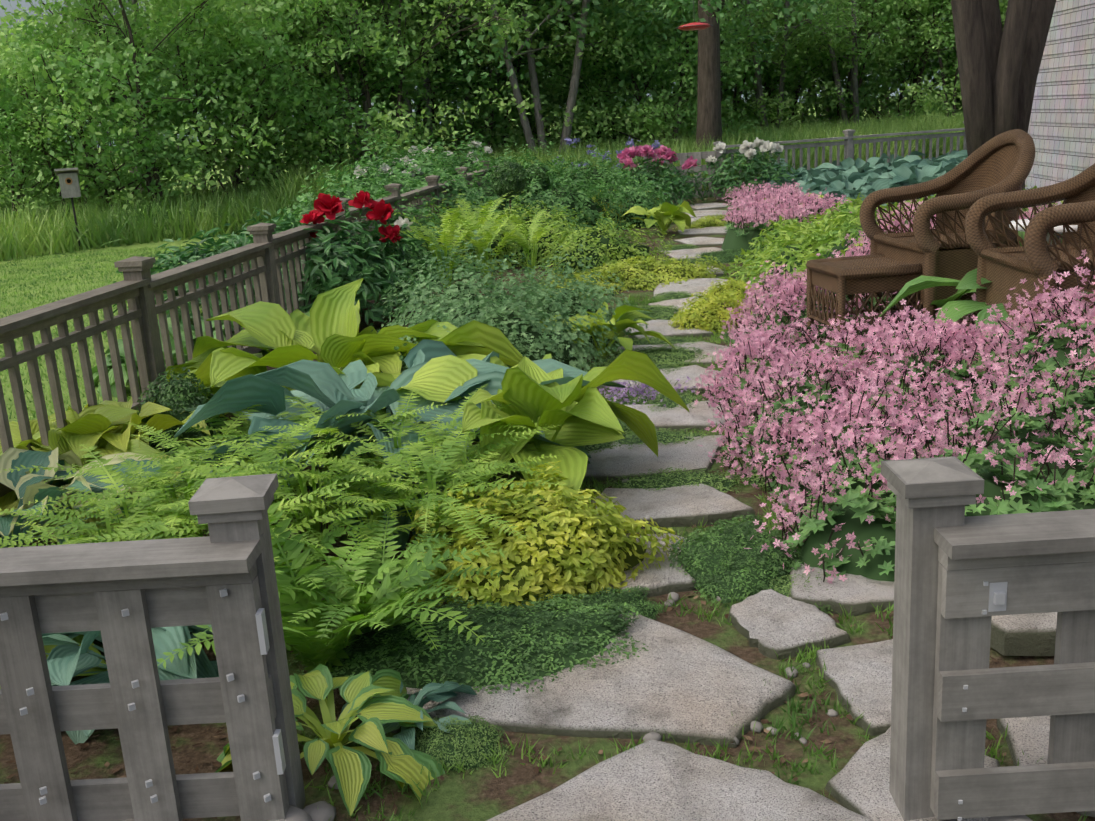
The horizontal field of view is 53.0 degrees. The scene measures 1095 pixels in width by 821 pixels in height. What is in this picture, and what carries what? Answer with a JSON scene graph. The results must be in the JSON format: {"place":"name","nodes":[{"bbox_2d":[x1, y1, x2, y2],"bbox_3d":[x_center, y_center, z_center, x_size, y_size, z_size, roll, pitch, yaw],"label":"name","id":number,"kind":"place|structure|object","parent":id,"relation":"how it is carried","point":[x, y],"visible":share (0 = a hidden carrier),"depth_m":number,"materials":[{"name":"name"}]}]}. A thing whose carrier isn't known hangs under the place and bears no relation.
{"place":"outdoors","nodes":[
{"label":"outdoors","id":0,"kind":"place"},
{"bbox_2d":[0,244,225,421],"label":"lawn","id":1,"kind":"structure","parent":0,"point":[78,260],"depth_m":12.35,"materials":[{"name":"green plant"}]},
{"bbox_2d":[0,174,355,261],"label":"meadow","id":2,"kind":"structure","parent":0,"point":[25,236],"depth_m":16.73,"materials":[{"name":"green plant"}]},
{"bbox_2d":[0,97,1094,820],"bbox_3d":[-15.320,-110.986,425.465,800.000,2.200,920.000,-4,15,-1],"label":"terrain","id":3,"kind":"structure","parent":0,"point":[482,793],"depth_m":2.79,"materials":[{"name":"plant"}]},
{"bbox_2d":[0,98,101,224],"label":"shrub","id":4,"kind":"object","parent":3,"relation":"on","point":[21,173],"visible":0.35,"depth_m":18.07,"materials":[{"name":"green plant"}]},
{"bbox_2d":[0,404,145,511],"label":"hosta","id":5,"kind":"object","parent":3,"relation":"on","point":[118,416],"visible":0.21,"depth_m":5.01,"materials":[{"name":"plant"}]},
{"bbox_2d":[0,447,170,547],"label":"variegated hosta","id":6,"kind":"object","parent":3,"relation":"on","point":[26,485],"visible":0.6,"depth_m":4.25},
{"bbox_2d":[0,22,188,220],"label":"tree","id":7,"kind":"object","parent":3,"relation":"on","point":[32,83],"visible":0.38,"depth_m":17.53,"materials":[{"name":"green plant"}]},
{"bbox_2d":[1,444,196,544],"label":"maidenhair fern","id":8,"kind":"object","parent":3,"relation":"on","point":[98,471],"visible":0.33,"depth_m":3.67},
{"bbox_2d":[3,429,195,542],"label":"hosta","id":9,"kind":"object","parent":3,"relation":"on","point":[62,444],"visible":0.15,"depth_m":4.69,"materials":[{"name":"plant"}]},
{"bbox_2d":[0,475,207,547],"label":"maidenhair fern","id":10,"kind":"object","parent":3,"relation":"on","point":[130,520],"visible":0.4,"depth_m":3.40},
{"bbox_2d":[0,9,232,229],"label":"shrub","id":11,"kind":"object","parent":3,"relation":"on","point":[94,159],"visible":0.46,"depth_m":17.84,"materials":[{"name":"green plant"}]},
{"bbox_2d":[0,429,246,540],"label":"maidenhair fern","id":12,"kind":"object","parent":3,"relation":"on","point":[128,473],"visible":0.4,"depth_m":3.95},
{"bbox_2d":[42,625,218,743],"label":"hosta","id":13,"kind":"object","parent":3,"relation":"on","point":[68,658],"visible":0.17,"depth_m":2.91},
{"bbox_2d":[32,397,229,484],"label":"hosta","id":14,"kind":"object","parent":3,"relation":"on","point":[91,429],"visible":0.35,"depth_m":4.88,"materials":[{"name":"plant"}]},
{"bbox_2d":[0,0,327,234],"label":"tree","id":15,"kind":"object","parent":3,"relation":"on","point":[96,6],"visible":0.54,"depth_m":17.36,"materials":[{"name":"green plant"}]},
{"bbox_2d":[26,428,334,544],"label":"maidenhair fern","id":16,"kind":"object","parent":3,"relation":"on","point":[187,490],"visible":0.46,"depth_m":3.66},
{"bbox_2d":[135,367,232,461],"bbox_3d":[-1.749,0.016,5.275,0.470,0.456,0.471,-4,15,-1],"label":"boxwood ball","id":17,"kind":"object","parent":3,"relation":"on","point":[178,396],"visible":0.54,"depth_m":5.16,"materials":[{"name":"green plant"}]},
{"bbox_2d":[102,385,280,498],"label":"maidenhair fern","id":18,"kind":"object","parent":3,"relation":"on","point":[180,447],"visible":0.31,"depth_m":4.19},
{"bbox_2d":[113,223,302,330],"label":"shrub","id":19,"kind":"object","parent":3,"relation":"on","point":[184,257],"visible":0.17,"depth_m":8.80,"materials":[{"name":"green plant"}]},
{"bbox_2d":[82,0,366,209],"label":"shrub","id":20,"kind":"object","parent":3,"relation":"on","point":[205,72],"visible":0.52,"depth_m":19.11,"materials":[{"name":"green plant"}]},
{"bbox_2d":[85,466,377,581],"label":"maidenhair fern","id":21,"kind":"object","parent":3,"relation":"on","point":[181,532],"visible":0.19,"depth_m":3.33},
{"bbox_2d":[87,416,388,541],"bbox_3d":[-1.002,0.307,3.817,0.991,0.500,0.846,5,17,29],"label":"maidenhair fern","id":22,"kind":"object","parent":3,"relation":"on","point":[187,462],"visible":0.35,"depth_m":3.75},
{"bbox_2d":[0,160,495,497],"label":"side fence","id":23,"kind":"object","parent":3,"relation":"on","point":[138,287],"visible":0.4,"depth_m":5.79,"materials":[{"name":"grey wood"}]},
{"bbox_2d":[143,410,367,500],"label":"maidenhair fern","id":24,"kind":"object","parent":3,"relation":"on","point":[252,437],"visible":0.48,"depth_m":4.04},
{"bbox_2d":[110,0,406,201],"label":"tree","id":25,"kind":"object","parent":3,"relation":"on","point":[238,28],"visible":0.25,"depth_m":19.83,"materials":[{"name":"green plant"}]},
{"bbox_2d":[146,502,403,604],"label":"ostrich fern","id":26,"kind":"object","parent":3,"relation":"on","point":[326,541],"visible":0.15,"depth_m":3.41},
{"bbox_2d":[158,429,446,567],"bbox_3d":[-0.828,0.332,3.757,0.938,0.471,1.051,0,15,14],"label":"maidenhair fern","id":27,"kind":"object","parent":3,"relation":"on","point":[338,492],"visible":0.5,"depth_m":3.72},
{"bbox_2d":[174,0,452,187],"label":"shrub","id":28,"kind":"object","parent":3,"relation":"on","point":[391,81],"visible":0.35,"depth_m":20.41,"materials":[{"name":"green plant"}]},
{"bbox_2d":[214,664,444,816],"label":"hosta","id":29,"kind":"object","parent":3,"relation":"on","point":[400,763],"visible":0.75,"depth_m":2.66,"materials":[{"name":"plant"}]},
{"bbox_2d":[156,464,504,672],"bbox_3d":[-0.613,0.472,3.048,1.000,0.551,0.975,-4,15,-1],"label":"ostrich fern","id":30,"kind":"object","parent":3,"relation":"on","point":[311,650],"visible":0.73,"depth_m":3.08,"materials":[{"name":"plant"}]},
{"bbox_2d":[215,395,446,520],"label":"maidenhair fern","id":31,"kind":"object","parent":3,"relation":"on","point":[315,431],"visible":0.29,"depth_m":4.14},
{"bbox_2d":[165,278,522,433],"bbox_3d":[-1.126,-0.166,5.744,2.029,0.858,1.690,11,21,43],"label":"hosta","id":32,"kind":"object","parent":3,"relation":"on","point":[327,331],"visible":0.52,"depth_m":5.75,"materials":[{"name":"plant"}]},
{"bbox_2d":[229,433,476,564],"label":"maidenhair fern","id":33,"kind":"object","parent":3,"relation":"on","point":[376,515],"visible":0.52,"depth_m":3.74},
{"bbox_2d":[279,190,441,326],"bbox_3d":[-1.602,-1.203,8.655,1.529,1.039,1.541,-4,15,-1],"label":"peony","id":34,"kind":"object","parent":3,"relation":"on","point":[351,262],"depth_m":8.37,"materials":[{"name":"plant"}]},
{"bbox_2d":[279,154,445,232],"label":"perennial","id":35,"kind":"object","parent":3,"relation":"on","point":[374,189],"visible":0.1,"depth_m":12.37,"materials":[{"name":"green"}]},
{"bbox_2d":[246,0,485,157],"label":"slender tree","id":36,"kind":"object","parent":3,"relation":"on","point":[393,91],"visible":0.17,"depth_m":22.70,"materials":[{"name":"green plant"}]},
{"bbox_2d":[226,0,506,164],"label":"slender tree","id":37,"kind":"object","parent":3,"relation":"on","point":[355,37],"visible":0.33,"depth_m":20.00,"materials":[{"name":"green plant"}]},
{"bbox_2d":[206,0,538,186],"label":"tree","id":38,"kind":"object","parent":3,"relation":"on","point":[402,18],"visible":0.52,"depth_m":19.74,"materials":[{"name":"green plant"}]},
{"bbox_2d":[312,127,461,206],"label":"perennial","id":39,"kind":"object","parent":3,"relation":"on","point":[414,161],"visible":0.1,"depth_m":16.18,"materials":[{"name":"green"}]},
{"bbox_2d":[274,509,502,650],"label":"ostrich fern","id":40,"kind":"object","parent":3,"relation":"on","point":[401,591],"visible":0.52,"depth_m":3.22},
{"bbox_2d":[165,339,624,549],"bbox_3d":[-0.688,0.221,4.703,1.815,0.991,1.914,6,17,30],"label":"hosta","id":41,"kind":"object","parent":3,"relation":"on","point":[328,388],"visible":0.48,"depth_m":4.44,"materials":[{"name":"plant"}]},
{"bbox_2d":[262,388,544,516],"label":"maidenhair fern","id":42,"kind":"object","parent":3,"relation":"on","point":[376,457],"visible":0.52,"depth_m":4.07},
{"bbox_2d":[337,681,476,749],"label":"hosta","id":43,"kind":"object","parent":3,"relation":"on","point":[437,692],"visible":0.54,"depth_m":2.81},
{"bbox_2d":[323,178,494,285],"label":"perennial","id":44,"kind":"object","parent":3,"relation":"on","point":[414,211],"visible":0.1,"depth_m":10.52,"materials":[{"name":"green"}]},
{"bbox_2d":[347,150,496,218],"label":"perennial","id":45,"kind":"object","parent":3,"relation":"on","point":[417,182],"visible":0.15,"depth_m":13.05,"materials":[{"name":"green"}]},
{"bbox_2d":[336,1,550,156],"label":"tree","id":46,"kind":"object","parent":3,"relation":"on","point":[484,114],"visible":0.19,"depth_m":23.56,"materials":[{"name":"green plant"}]},
{"bbox_2d":[295,425,593,561],"bbox_3d":[-0.345,0.344,3.682,1.001,0.449,0.893,-4,15,-1],"label":"maidenhair fern","id":47,"kind":"object","parent":3,"relation":"on","point":[428,502],"visible":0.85,"depth_m":3.63,"materials":[{"name":"plant"}]},
{"bbox_2d":[393,205,519,288],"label":"fern","id":48,"kind":"object","parent":3,"relation":"on","point":[445,238],"visible":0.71,"depth_m":9.04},
{"bbox_2d":[348,420,567,527],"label":"maidenhair fern","id":49,"kind":"object","parent":3,"relation":"on","point":[464,462],"visible":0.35,"depth_m":3.96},
{"bbox_2d":[377,230,545,332],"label":"airy perennial","id":50,"kind":"object","parent":3,"relation":"on","point":[461,289],"visible":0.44,"depth_m":7.17,"materials":[{"name":"green"}]},
{"bbox_2d":[413,714,509,773],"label":"ground cover plant","id":51,"kind":"object","parent":3,"relation":"on","point":[459,739],"visible":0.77,"depth_m":2.67,"materials":[{"name":"green"}]},
{"bbox_2d":[287,590,648,694],"bbox_3d":[-0.243,0.652,3.184,1.082,0.128,0.688,-5,15,-7],"label":"thyme mat","id":52,"kind":"object","parent":3,"relation":"on","point":[521,645],"visible":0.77,"depth_m":3.09,"materials":[{"name":"green"}]},
{"bbox_2d":[421,208,538,293],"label":"fern","id":53,"kind":"object","parent":3,"relation":"on","point":[481,244],"visible":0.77,"depth_m":9.43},
{"bbox_2d":[347,0,632,156],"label":"tree","id":54,"kind":"object","parent":3,"relation":"on","point":[506,139],"visible":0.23,"depth_m":23.17,"materials":[{"name":"green plant"}]},
{"bbox_2d":[424,149,558,227],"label":"perennial","id":55,"kind":"object","parent":3,"relation":"on","point":[487,189],"visible":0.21,"depth_m":13.69,"materials":[{"name":"green"}]},
{"bbox_2d":[342,0,675,149],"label":"broad tree","id":56,"kind":"object","parent":3,"relation":"on","point":[541,17],"visible":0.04,"depth_m":23.98,"materials":[{"name":"green plant"}]},
{"bbox_2d":[414,253,622,371],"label":"airy perennial","id":57,"kind":"object","parent":3,"relation":"on","point":[536,341],"visible":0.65,"depth_m":6.20,"materials":[{"name":"green"}]},
{"bbox_2d":[473,191,578,271],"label":"shrub","id":58,"kind":"object","parent":3,"relation":"on","point":[547,245],"visible":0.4,"depth_m":11.44,"materials":[{"name":"green"}]},
{"bbox_2d":[371,0,690,155],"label":"slender tree","id":59,"kind":"object","parent":3,"relation":"on","point":[572,93],"visible":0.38,"depth_m":22.94,"materials":[{"name":"green plant"}]},
{"bbox_2d":[493,208,576,285],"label":"fern","id":60,"kind":"object","parent":3,"relation":"on","point":[519,235],"visible":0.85,"depth_m":10.04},
{"bbox_2d":[4,347,1075,820],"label":"mulch chips","id":61,"kind":"object","parent":3,"relation":"on","point":[544,757],"visible":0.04,"depth_m":2.70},
{"bbox_2d":[397,349,689,494],"bbox_3d":[-0.133,0.030,4.561,1.381,0.588,1.265,10,20,41],"label":"hosta","id":62,"kind":"object","parent":3,"relation":"on","point":[580,414],"visible":0.88,"depth_m":4.34,"materials":[{"name":"plant"}]},
{"bbox_2d":[406,461,682,607],"bbox_3d":[-0.092,0.405,3.697,0.858,0.384,0.845,9,19,39],"label":"golden spirea","id":63,"kind":"object","parent":3,"relation":"on","point":[568,547],"visible":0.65,"depth_m":3.51,"materials":[{"name":"plant"}]},
{"bbox_2d":[0,456,1094,820],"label":"garden gate","id":64,"kind":"structure","parent":3,"relation":"on","point":[950,558],"depth_m":2.24,"materials":[{"name":"grey wood"}]},
{"bbox_2d":[0,581,1007,820],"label":"bolts","id":65,"kind":"object","parent":64,"relation":"attached to","point":[997,596],"visible":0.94,"depth_m":2.25,"materials":[{"name":"silver metal"}]},
{"bbox_2d":[477,52,628,155],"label":"shrub","id":66,"kind":"object","parent":3,"relation":"on","point":[597,82],"visible":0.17,"depth_m":24.30,"materials":[{"name":"green plant"}]},
{"bbox_2d":[488,244,647,357],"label":"airy perennial","id":67,"kind":"object","parent":3,"relation":"on","point":[573,301],"visible":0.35,"depth_m":7.07,"materials":[{"name":"green"}]},
{"bbox_2d":[506,156,630,237],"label":"perennial","id":68,"kind":"object","parent":3,"relation":"on","point":[563,195],"visible":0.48,"depth_m":13.64,"materials":[{"name":"green"}]},
{"bbox_2d":[425,0,755,146],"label":"dark tree","id":69,"kind":"object","parent":3,"relation":"on","point":[573,26],"visible":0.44,"depth_m":23.54,"materials":[{"name":"green plant"}]},
{"bbox_2d":[526,207,674,274],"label":"yellow green perennial","id":70,"kind":"object","parent":3,"relation":"on","point":[601,246],"visible":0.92,"depth_m":10.64,"materials":[{"name":"green"}]},
{"bbox_2d":[539,585,665,618],"bbox_3d":[0.095,0.615,3.337,0.541,0.090,0.344,-12,17,-29],"label":"thyme mat","id":71,"kind":"object","parent":3,"relation":"on","point":[636,598],"visible":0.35,"depth_m":3.38,"materials":[{"name":"green"}]},
{"bbox_2d":[550,143,655,203],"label":"shrub","id":72,"kind":"object","parent":3,"relation":"on","point":[592,171],"visible":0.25,"depth_m":17.23,"materials":[{"name":"green"}]},
{"bbox_2d":[540,302,677,358],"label":"hosta","id":73,"kind":"object","parent":3,"relation":"on","point":[629,314],"depth_m":6.66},
{"bbox_2d":[124,469,1094,820],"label":"pebbles","id":74,"kind":"object","parent":3,"relation":"on","point":[320,811],"visible":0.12,"depth_m":2.44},
{"bbox_2d":[576,164,674,228],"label":"shrub","id":75,"kind":"object","parent":3,"relation":"on","point":[638,197],"visible":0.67,"depth_m":14.38,"materials":[{"name":"green"}]},
{"bbox_2d":[513,0,739,149],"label":"tree","id":76,"kind":"object","parent":3,"relation":"on","point":[553,70],"visible":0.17,"depth_m":23.98,"materials":[{"name":"green plant"}]},
{"bbox_2d":[453,0,835,151],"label":"tree","id":77,"kind":"object","parent":3,"relation":"on","point":[709,122],"visible":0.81,"depth_m":20.56,"materials":[{"name":"green plant"}]},
{"bbox_2d":[526,0,775,149],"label":"shrub","id":78,"kind":"object","parent":3,"relation":"on","point":[680,89],"visible":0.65,"depth_m":23.55,"materials":[{"name":"green plant"}]},
{"bbox_2d":[596,144,706,205],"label":"peony bush","id":79,"kind":"object","parent":3,"relation":"on","point":[663,153],"visible":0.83,"depth_m":16.65,"materials":[{"name":"green plant"}]},
{"bbox_2d":[592,344,712,366],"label":"ground cover plant","id":80,"kind":"object","parent":3,"relation":"on","point":[679,357],"visible":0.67,"depth_m":6.62,"materials":[{"name":"green"}]},
{"bbox_2d":[576,254,732,290],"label":"ground cover plant","id":81,"kind":"object","parent":3,"relation":"on","point":[654,274],"visible":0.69,"depth_m":9.71,"materials":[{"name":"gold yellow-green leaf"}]},
{"bbox_2d":[621,201,695,234],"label":"hosta","id":82,"kind":"object","parent":3,"relation":"on","point":[664,214],"depth_m":13.25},
{"bbox_2d":[604,467,744,494],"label":"plant","id":83,"kind":"object","parent":3,"relation":"on","point":[667,479],"visible":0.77,"depth_m":4.51,"materials":[{"name":"green plant"}]},
{"bbox_2d":[668,292,746,335],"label":"plant","id":84,"kind":"object","parent":3,"relation":"on","point":[712,313],"visible":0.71,"depth_m":7.38,"materials":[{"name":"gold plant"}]},
{"bbox_2d":[366,203,1056,820],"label":"flagstones","id":85,"kind":"object","parent":3,"relation":"on","point":[680,685],"visible":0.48,"depth_m":2.89,"materials":[{"name":"stone"}]},
{"bbox_2d":[608,0,847,137],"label":"shrub","id":86,"kind":"object","parent":3,"relation":"on","point":[789,47],"visible":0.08,"depth_m":29.52,"materials":[{"name":"green plant"}]},
{"bbox_2d":[668,512,802,607],"bbox_3d":[0.654,0.461,3.703,0.532,0.171,0.540,-10,16,-23],"label":"thyme mat","id":87,"kind":"object","parent":3,"relation":"on","point":[719,563],"visible":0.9,"depth_m":3.57,"materials":[{"name":"green"}]},
{"bbox_2d":[694,137,798,202],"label":"peony bush","id":88,"kind":"object","parent":3,"relation":"on","point":[749,152],"visible":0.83,"depth_m":16.88,"materials":[{"name":"green plant"}]},
{"bbox_2d":[692,0,855,131],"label":"slender tree","id":89,"kind":"object","parent":3,"relation":"on","point":[759,89],"visible":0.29,"depth_m":28.56,"materials":[{"name":"green plant"}]},
{"bbox_2d":[677,1,882,134],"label":"tree","id":90,"kind":"object","parent":3,"relation":"on","point":[749,109],"visible":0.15,"depth_m":30.46,"materials":[{"name":"green plant"}]},
{"bbox_2d":[721,179,851,250],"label":"flowering plant","id":91,"kind":"object","parent":3,"relation":"on","point":[750,205],"depth_m":11.52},
{"bbox_2d":[641,121,966,199],"bbox_3d":[9.858,-4.898,19.807,19.927,0.997,0.796,-8,16,-15],"label":"fence","id":92,"kind":"object","parent":3,"relation":"on","point":[848,142],"visible":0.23,"depth_m":18.12,"materials":[{"name":"grey wood"}]},
{"bbox_2d":[750,0,909,124],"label":"slender tree","id":93,"kind":"object","parent":3,"relation":"on","point":[853,86],"visible":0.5,"depth_m":28.41,"materials":[{"name":"green plant"}]},
{"bbox_2d":[728,0,952,128],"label":"tree","id":94,"kind":"object","parent":3,"relation":"on","point":[879,24],"visible":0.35,"depth_m":28.81,"materials":[{"name":"green plant"}]},
{"bbox_2d":[806,254,923,332],"bbox_3d":[1.848,-0.651,6.181,0.650,0.388,0.510,-5,15,-7],"label":"wicker ottoman","id":95,"kind":"object","parent":3,"relation":"on","point":[843,277],"visible":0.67,"depth_m":5.98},
{"bbox_2d":[765,0,1006,122],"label":"broad tree","id":96,"kind":"object","parent":3,"relation":"on","point":[905,90],"visible":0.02,"depth_m":29.87,"materials":[{"name":"green plant"}]},
{"bbox_2d":[719,185,1062,314],"bbox_3d":[3.226,-1.406,9.117,4.200,1.095,3.724,-4,15,-1],"label":"shrub","id":97,"kind":"object","parent":3,"relation":"on","point":[800,245],"visible":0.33,"depth_m":8.65,"materials":[{"name":"green"}]},
{"bbox_2d":[797,0,1002,124],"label":"shrub","id":98,"kind":"object","parent":3,"relation":"on","point":[946,70],"visible":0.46,"depth_m":29.45,"materials":[{"name":"green plant"}]},
{"bbox_2d":[832,0,1007,122],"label":"tree","id":99,"kind":"object","parent":3,"relation":"on","point":[929,105],"visible":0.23,"depth_m":28.11,"materials":[{"name":"green plant"}]},
{"bbox_2d":[859,129,1034,315],"bbox_3d":[2.267,-1.073,6.141,0.790,0.929,0.774,-5,15,-7],"label":"wicker chair","id":100,"kind":"object","parent":3,"relation":"on","point":[1002,162],"visible":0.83,"depth_m":6.05,"materials":[{"name":"wicker"}]},
{"bbox_2d":[879,231,1093,352],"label":"hosta","id":101,"kind":"object","parent":3,"relation":"on","point":[967,283],"visible":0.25,"depth_m":5.37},
{"bbox_2d":[951,0,1055,189],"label":"tree trunk","id":102,"kind":"object","parent":3,"relation":"on","point":[998,66],"visible":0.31,"depth_m":8.62,"materials":[{"name":"wood"}]},
{"bbox_2d":[965,163,1094,333],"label":"wicker chair","id":103,"kind":"object","parent":3,"relation":"on","point":[1032,259],"visible":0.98,"depth_m":5.12,"materials":[{"name":"wicker"}]},
{"bbox_2d":[252,111,964,217],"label":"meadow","id":104,"kind":"structure","parent":0,"point":[814,131],"depth_m":20.05,"materials":[{"name":"green plant"}]},
{"bbox_2d":[713,216,1094,581],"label":"flower foliage","id":105,"kind":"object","parent":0,"point":[852,511],"depth_m":3.66,"materials":[{"name":"green plant"}]},
{"bbox_2d":[694,196,1094,583],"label":"pink flowers","id":106,"kind":"object","parent":105,"relation":"on","point":[929,334],"visible":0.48,"depth_m":4.28,"materials":[{"name":"pink plant"}]},
{"bbox_2d":[1026,0,1094,210],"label":"house shingle courses","id":107,"kind":"object","parent":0,"point":[1063,155],"visible":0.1,"depth_m":10.91,"materials":[{"name":"wood"}]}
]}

